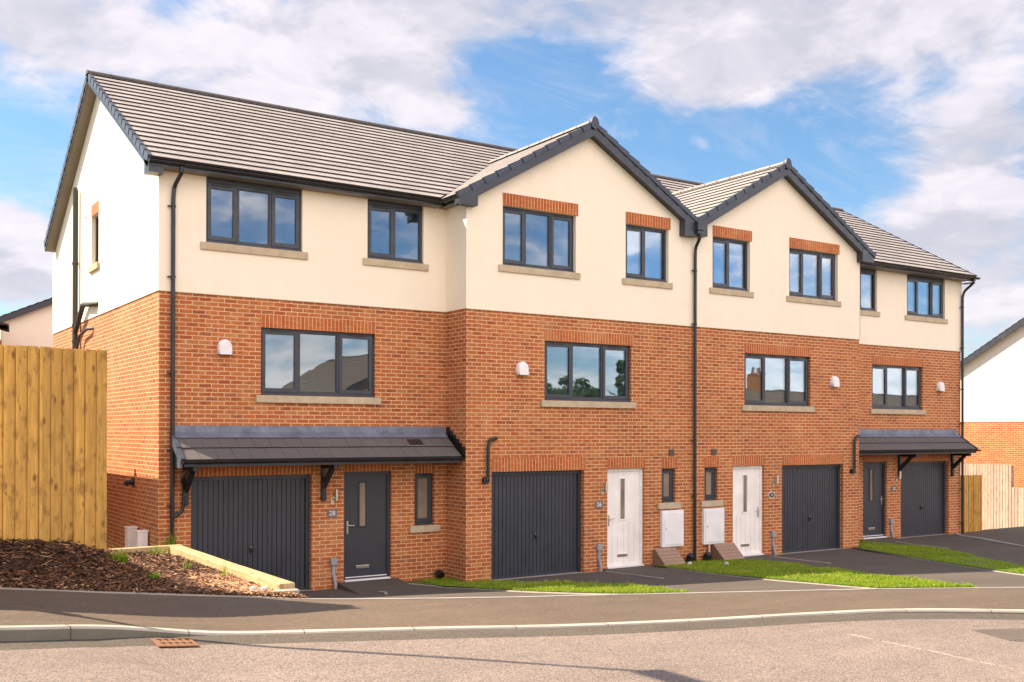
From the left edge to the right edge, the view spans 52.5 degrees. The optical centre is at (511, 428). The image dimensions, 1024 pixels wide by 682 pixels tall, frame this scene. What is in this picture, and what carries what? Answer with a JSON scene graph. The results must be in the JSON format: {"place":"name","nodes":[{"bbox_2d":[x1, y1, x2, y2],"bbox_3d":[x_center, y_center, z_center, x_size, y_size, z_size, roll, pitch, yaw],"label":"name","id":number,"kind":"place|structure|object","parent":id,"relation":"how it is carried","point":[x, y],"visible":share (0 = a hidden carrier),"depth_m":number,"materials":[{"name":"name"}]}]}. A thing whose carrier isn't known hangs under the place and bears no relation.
{"place":"outdoors","nodes":[
{"label":"outdoors","id":0,"kind":"place"},
{"bbox_2d":[0,322,8,331],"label":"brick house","id":1,"kind":"structure","parent":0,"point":[4,326],"depth_m":34.97,"materials":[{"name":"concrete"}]},
{"bbox_2d":[0,538,307,597],"bbox_3d":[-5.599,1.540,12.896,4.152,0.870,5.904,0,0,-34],"label":"bark mulch","id":2,"kind":"object","parent":0,"point":[195,577],"visible":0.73,"depth_m":11.33,"materials":[{"name":"brown wood"}]},
{"bbox_2d":[0,344,106,552],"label":"timber fence","id":3,"kind":"object","parent":2,"relation":"on","point":[53,443],"visible":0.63,"depth_m":11.36,"materials":[{"name":"brown wood"}]},
{"bbox_2d":[105,544,134,562],"bbox_3d":[-4.435,1.387,11.658,0.398,0.235,0.424,0,0,-34],"label":"weed","id":4,"kind":"object","parent":2,"relation":"on","point":[122,557],"visible":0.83,"depth_m":11.59,"materials":[{"name":"green plant"}]},
{"bbox_2d":[134,538,169,553],"bbox_3d":[-5.494,1.767,15.847,0.584,0.314,0.354,0,0,-16],"label":"weed","id":5,"kind":"object","parent":2,"relation":"on","point":[156,548],"visible":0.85,"depth_m":15.85,"materials":[{"name":"green plant"}]},
{"bbox_2d":[145,572,161,579],"bbox_3d":[-4.045,1.637,11.653,0.258,0.116,0.257,0,0,-34],"label":"weed","id":6,"kind":"object","parent":2,"relation":"on","point":[156,576],"visible":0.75,"depth_m":11.62,"materials":[{"name":"green plant"}]},
{"bbox_2d":[161,527,176,544],"bbox_3d":[-5.756,1.754,17.555,0.280,0.432,0.558,0,0,-41],"label":"weed","id":7,"kind":"object","parent":2,"relation":"on","point":[172,541],"visible":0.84,"depth_m":17.55,"materials":[{"name":"green plant"}]},
{"bbox_2d":[178,555,194,568],"bbox_3d":[-4.408,1.814,14.164,0.195,0.216,0.312,0,0,35],"label":"weed","id":8,"kind":"object","parent":2,"relation":"on","point":[186,563],"visible":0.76,"depth_m":14.13,"materials":[{"name":"green plant"}]},
{"bbox_2d":[221,561,229,576],"bbox_3d":[-3.770,1.749,13.474,0.182,0.371,0.355,0,0,12],"label":"weed","id":9,"kind":"object","parent":2,"relation":"on","point":[225,571],"visible":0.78,"depth_m":13.50,"materials":[{"name":"green plant"}]},
{"bbox_2d":[273,588,299,593],"bbox_3d":[-2.622,1.898,12.063,0.320,0.055,0.160,0,0,-34],"label":"concrete kerb piece","id":10,"kind":"object","parent":2,"relation":"on","point":[296,590],"visible":0.57,"depth_m":12.06,"materials":[{"name":"beige concrete"}]},
{"bbox_2d":[0,619,1023,681],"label":"road","id":11,"kind":"structure","parent":0,"point":[931,650],"depth_m":9.04,"materials":[{"name":"grey asphalt"}]},
{"bbox_2d":[0,613,1023,649],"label":"road channel","id":12,"kind":"object","parent":11,"relation":"on","point":[342,636],"visible":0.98,"depth_m":10.17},
{"bbox_2d":[151,638,198,647],"bbox_3d":[-2.961,1.881,9.123,0.340,0.045,0.380,0,0,-29],"label":"drain grate","id":13,"kind":"object","parent":12,"relation":"on","point":[172,642],"visible":1,"depth_m":9.10,"materials":[{"name":"orange"}]},
{"bbox_2d":[0,608,1023,640],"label":"kerb","id":14,"kind":"structure","parent":12,"relation":"on","point":[41,632],"depth_m":9.82,"materials":[{"name":"concrete"}]},
{"bbox_2d":[65,608,991,638],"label":"kerb joints","id":15,"kind":"object","parent":14,"relation":"on","point":[414,629],"visible":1,"depth_m":10.05,"materials":[{"name":"concrete"}]},
{"bbox_2d":[972,628,1023,641],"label":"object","id":16,"kind":"object","parent":11,"relation":"on","point":[1014,634],"visible":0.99,"depth_m":11.24,"materials":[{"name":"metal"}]},
{"bbox_2d":[0,588,1023,630],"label":"footway","id":17,"kind":"structure","parent":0,"point":[41,607],"depth_m":11.17,"materials":[{"name":"concrete"}]},
{"bbox_2d":[0,587,1023,599],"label":"footway edging","id":18,"kind":"object","parent":17,"relation":"on","point":[489,597],"visible":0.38,"depth_m":12.06,"materials":[{"name":"concrete"}]},
{"bbox_2d":[0,0,1023,357],"label":"sky","id":19,"kind":"structure","parent":0,"point":[906,117],"materials":[{"name":"blue"}]},
{"bbox_2d":[300,526,1023,597],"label":"driveway","id":20,"kind":"structure","parent":0,"point":[858,559],"depth_m":19.81,"materials":[{"name":"grey asphalt"}]},
{"bbox_2d":[409,583,607,594],"bbox_3d":[-0.185,2.575,16.675,0.519,0.978,7.938,0,0,-27],"label":"lawn edging","id":21,"kind":"object","parent":20,"relation":"on","point":[508,590],"visible":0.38,"depth_m":16.49,"materials":[{"name":"concrete"}]},
{"bbox_2d":[405,576,692,593],"bbox_3d":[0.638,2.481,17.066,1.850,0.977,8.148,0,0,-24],"label":"grass","id":22,"kind":"structure","parent":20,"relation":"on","point":[569,586],"depth_m":16.51,"materials":[{"name":"green plant"}]},
{"bbox_2d":[605,571,663,578],"bbox_3d":[2.376,2.908,20.396,0.091,0.351,2.974,0,0,-15],"label":"drive edging","id":23,"kind":"object","parent":20,"relation":"on","point":[635,575],"visible":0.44,"depth_m":20.22,"materials":[{"name":"concrete"}]},
{"bbox_2d":[667,567,869,587],"bbox_3d":[4.230,2.640,18.298,0.134,0.822,7.950,0,0,-13],"label":"lawn edging","id":24,"kind":"object","parent":20,"relation":"on","point":[771,579],"visible":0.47,"depth_m":17.56,"materials":[{"name":"concrete"}]},
{"bbox_2d":[773,556,830,563],"bbox_3d":[6.410,2.980,23.350,0.050,0.248,2.685,0,0,-15],"label":"drive edging","id":25,"kind":"object","parent":20,"relation":"on","point":[802,560],"visible":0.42,"depth_m":23.07,"materials":[{"name":"concrete"}]},
{"bbox_2d":[652,559,979,587],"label":"grass","id":26,"kind":"structure","parent":20,"relation":"on","point":[750,569],"depth_m":18.42,"materials":[{"name":"green plant"}]},
{"bbox_2d":[653,547,685,567],"bbox_3d":[3.428,2.840,22.644,0.600,0.438,0.433,0,0,-34],"label":"gas meter box","id":27,"kind":"object","parent":26,"relation":"on","point":[667,556],"visible":0.89,"depth_m":22.59,"materials":[{"name":"brown plastic"}]},
{"bbox_2d":[712,543,744,560],"bbox_3d":[4.910,2.847,23.630,0.640,0.438,0.433,0,0,-34],"label":"gas meter box","id":28,"kind":"object","parent":26,"relation":"on","point":[726,551],"visible":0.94,"depth_m":23.57,"materials":[{"name":"brown plastic"}]},
{"bbox_2d":[896,541,949,548],"bbox_3d":[10.515,3.044,26.992,0.050,0.166,2.719,0,0,-12],"label":"drive edging","id":29,"kind":"object","parent":20,"relation":"on","point":[921,545],"visible":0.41,"depth_m":26.73,"materials":[{"name":"concrete"}]},
{"bbox_2d":[861,549,1023,574],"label":"lawn edging","id":30,"kind":"object","parent":20,"relation":"on","point":[945,563],"visible":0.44,"depth_m":21.23,"materials":[{"name":"concrete"}]},
{"bbox_2d":[956,533,1023,546],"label":"drive edging","id":31,"kind":"object","parent":20,"relation":"on","point":[989,540],"visible":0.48,"depth_m":27.86,"materials":[{"name":"concrete"}]},
{"bbox_2d":[853,540,1023,573],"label":"grass","id":32,"kind":"structure","parent":0,"point":[900,549],"depth_m":23.32,"materials":[{"name":"green plant"}]},
{"bbox_2d":[959,533,1023,545],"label":"curb","id":33,"kind":"structure","parent":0,"point":[990,539],"depth_m":28.21,"materials":[{"name":"grey concrete"}]},
{"bbox_2d":[964,475,981,531],"bbox_3d":[13.578,2.522,30.887,1.190,2.282,0.180,0,0,-34],"label":"timber fence","id":34,"kind":"object","parent":33,"relation":"on","point":[972,503],"visible":0.61,"depth_m":30.87,"materials":[{"name":"brown wood"}]},
{"bbox_2d":[964,464,1013,529],"bbox_3d":[16.528,2.971,41.624,0.176,3.258,7.370,0,0,-34],"label":"timber fence","id":35,"kind":"object","parent":33,"relation":"on","point":[997,482],"visible":0.09,"depth_m":39.03,"materials":[{"name":"brown wood"}]},
{"bbox_2d":[1012,487,1023,526],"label":"timber fence","id":36,"kind":"object","parent":33,"relation":"on","point":[1017,507],"visible":0.56,"depth_m":38.30,"materials":[{"name":"brown wood"}]},
{"bbox_2d":[964,318,1023,487],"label":"neighbour house","id":37,"kind":"structure","parent":0,"point":[994,400],"depth_m":41.08,"materials":[{"name":"paint"}]},
{"bbox_3d":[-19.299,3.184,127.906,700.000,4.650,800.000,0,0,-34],"label":"ground","id":38,"kind":"structure","parent":0,"visible":0},
{"bbox_2d":[0,297,52,347],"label":"neighbour house","id":39,"kind":"structure","parent":38,"relation":"on","point":[30,325],"depth_m":38.72,"materials":[{"name":"paint"}]},
{"bbox_2d":[44,70,464,594],"bbox_3d":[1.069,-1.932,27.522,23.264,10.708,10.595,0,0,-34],"label":"terraced house","id":40,"kind":"structure","parent":38,"relation":"on","point":[249,302],"depth_m":19.42,"materials":[{"name":"brick"}]},
{"bbox_2d":[88,200,99,273],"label":"window","id":41,"kind":"structure","parent":40,"relation":"in","point":[95,207],"depth_m":21.86,"materials":[{"name":"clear glass"}]},
{"bbox_2d":[191,465,313,590],"bbox_3d":[-4.650,1.856,18.604,2.245,2.480,0.210,0,0,-34],"label":"garage door","id":42,"kind":"structure","parent":40,"relation":"in","point":[260,522],"depth_m":18.68,"materials":[{"name":"paint"}]},
{"bbox_2d":[200,177,307,259],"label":"window","id":43,"kind":"structure","parent":40,"relation":"in","point":[242,217],"depth_m":19.03,"materials":[{"name":"blue glass"}]},
{"bbox_2d":[255,314,380,404],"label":"window","id":44,"kind":"structure","parent":40,"relation":"in","point":[301,365],"depth_m":19.90,"materials":[{"name":"glass"}]},
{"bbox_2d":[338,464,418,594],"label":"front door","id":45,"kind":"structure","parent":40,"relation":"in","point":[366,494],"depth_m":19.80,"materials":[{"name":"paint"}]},
{"bbox_2d":[363,199,428,270],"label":"window","id":46,"kind":"structure","parent":40,"relation":"in","point":[394,240],"depth_m":20.47,"materials":[{"name":"glass"}]},
{"bbox_2d":[409,463,439,532],"bbox_3d":[-1.747,1.343,20.472,0.675,1.387,0.195,0,0,-34],"label":"window","id":47,"kind":"structure","parent":40,"relation":"in","point":[423,471],"depth_m":20.48,"materials":[{"name":"grey glass"}]},
{"bbox_2d":[319,116,704,581],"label":"terraced house","id":48,"kind":"structure","parent":38,"relation":"on","point":[569,290],"depth_m":21.68,"materials":[{"name":"brick"}]},
{"bbox_2d":[491,457,584,579],"bbox_3d":[0.505,1.852,21.101,2.315,2.530,0.210,0,0,-34],"label":"garage door","id":49,"kind":"structure","parent":48,"relation":"in","point":[536,508],"depth_m":21.11,"materials":[{"name":"paint"}]},
{"bbox_2d":[498,193,580,279],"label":"window","id":50,"kind":"structure","parent":48,"relation":"in","point":[534,242],"depth_m":21.48,"materials":[{"name":"glass"}]},
{"bbox_2d":[540,329,635,408],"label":"window","id":51,"kind":"structure","parent":48,"relation":"in","point":[579,374],"depth_m":22.38,"materials":[{"name":"glass"}]},
{"bbox_2d":[603,457,657,571],"bbox_3d":[2.553,1.848,22.115,1.270,2.455,0.710,0,0,-34],"label":"front door","id":52,"kind":"structure","parent":48,"relation":"in","point":[625,486],"depth_m":22.35,"materials":[{"name":"white paint"}]},
{"bbox_2d":[622,212,672,288],"bbox_3d":[2.911,-3.861,22.651,1.425,1.562,0.195,0,0,-34],"label":"window","id":53,"kind":"structure","parent":48,"relation":"in","point":[645,247],"depth_m":22.66,"materials":[{"name":"glass"}]},
{"bbox_2d":[657,458,680,508],"bbox_3d":[3.435,1.214,22.988,0.660,1.117,0.195,0,0,-34],"label":"window","id":54,"kind":"structure","parent":48,"relation":"in","point":[670,463],"depth_m":22.99,"materials":[{"name":"glass"}]},
{"bbox_2d":[652,158,875,560],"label":"terraced house","id":55,"kind":"structure","parent":38,"relation":"on","point":[784,250],"depth_m":24.91,"materials":[{"name":"brick"}]},
{"bbox_2d":[700,457,722,506],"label":"window","id":56,"kind":"structure","parent":55,"relation":"in","point":[710,462],"depth_m":23.71,"materials":[{"name":"glass"}]},
{"bbox_2d":[709,225,753,297],"bbox_3d":[5.041,-3.849,24.067,1.410,1.557,0.195,0,0,-34],"label":"window","id":57,"kind":"structure","parent":55,"relation":"in","point":[729,256],"depth_m":24.09,"materials":[{"name":"blue glass"}]},
{"bbox_2d":[733,456,777,559],"bbox_3d":[5.649,1.872,24.173,1.275,2.435,0.710,0,0,-34],"label":"front door","id":58,"kind":"structure","parent":55,"relation":"in","point":[747,470],"depth_m":24.43,"materials":[{"name":"white paint"}]},
{"bbox_2d":[741,343,814,411],"bbox_3d":[6.359,-1.195,24.938,2.490,1.582,0.195,0,0,-34],"label":"window","id":59,"kind":"structure","parent":55,"relation":"in","point":[778,383],"depth_m":24.98,"materials":[{"name":"glass"}]},
{"bbox_2d":[782,455,843,553],"bbox_3d":[7.379,1.907,25.672,2.265,2.485,0.210,0,0,-34],"label":"garage door","id":60,"kind":"structure","parent":55,"relation":"in","point":[810,489],"depth_m":25.71,"materials":[{"name":"paint"}]},
{"bbox_2d":[786,237,840,306],"bbox_3d":[7.402,-3.835,25.637,1.980,1.552,0.195,0,0,-34],"label":"window","id":61,"kind":"structure","parent":55,"relation":"in","point":[811,274],"depth_m":25.70,"materials":[{"name":"blue glass"}]},
{"bbox_2d":[831,207,980,542],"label":"terraced house","id":62,"kind":"structure","parent":38,"relation":"on","point":[916,447],"depth_m":29.20,"materials":[{"name":"brick"}]},
{"bbox_2d":[860,268,879,316],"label":"window","id":63,"kind":"structure","parent":62,"relation":"in","point":[867,276],"depth_m":28.18,"materials":[{"name":"blue glass"}]},
{"bbox_2d":[861,455,904,542],"bbox_3d":[9.964,1.904,28.059,1.255,2.400,0.710,0,0,-34],"label":"front door","id":64,"kind":"structure","parent":62,"relation":"in","point":[873,465],"depth_m":28.31,"materials":[{"name":"paint"}]},
{"bbox_2d":[870,355,925,414],"bbox_3d":[10.662,-1.181,28.815,2.430,1.582,0.195,0,0,-34],"label":"window","id":65,"kind":"structure","parent":62,"relation":"in","point":[894,388],"depth_m":28.86,"materials":[{"name":"glass"}]},
{"bbox_2d":[901,454,949,537],"bbox_3d":[11.671,1.943,29.542,2.240,2.460,0.210,0,0,-34],"label":"garage door","id":66,"kind":"structure","parent":62,"relation":"in","point":[922,483],"depth_m":29.60,"materials":[{"name":"paint"}]},
{"bbox_2d":[905,274,947,323],"bbox_3d":[11.720,-3.663,29.509,1.960,1.287,0.170,0,0,-34],"label":"window","id":67,"kind":"structure","parent":62,"relation":"in","point":[924,294],"depth_m":29.58,"materials":[{"name":"glass"}]},
{"bbox_3d":[-4.341,2.260,14.881,0.220,0.125,3.602,0,0,-34],"label":"timber sleeper","id":68,"kind":"object","parent":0,"visible":0},
{"bbox_3d":[-4.189,2.147,14.653,0.220,0.130,4.152,0,0,-34],"label":"timber sleeper","id":69,"kind":"object","parent":68,"relation":"on","visible":0},
{"bbox_3d":[-4.036,2.034,14.424,0.220,0.135,4.701,0,0,-34],"label":"timber sleeper","id":70,"kind":"object","parent":69,"relation":"on","visible":0},
{"bbox_2d":[111,544,181,552],"bbox_3d":[-6.013,1.908,15.908,1.890,0.150,0.140,0,0,-34],"label":"timber sleeper","id":71,"kind":"object","parent":70,"relation":"on","point":[137,549],"visible":0.24,"depth_m":16.06,"materials":[{"name":"brown wood"}]},
{"bbox_2d":[170,546,223,565],"bbox_3d":[-4.684,1.916,15.408,0.200,0.155,2.145,0,0,-33],"label":"timber sleeper","id":72,"kind":"object","parent":70,"relation":"on","point":[205,559],"visible":0.64,"depth_m":15.30,"materials":[{"name":"brown wood"}]},
{"bbox_2d":[210,560,294,588],"bbox_3d":[-3.381,1.906,13.377,0.200,0.155,2.670,0,0,-33],"label":"timber sleeper","id":73,"kind":"object","parent":70,"relation":"on","point":[255,576],"visible":0.58,"depth_m":13.11,"materials":[{"name":"brown wood"}]}
]}

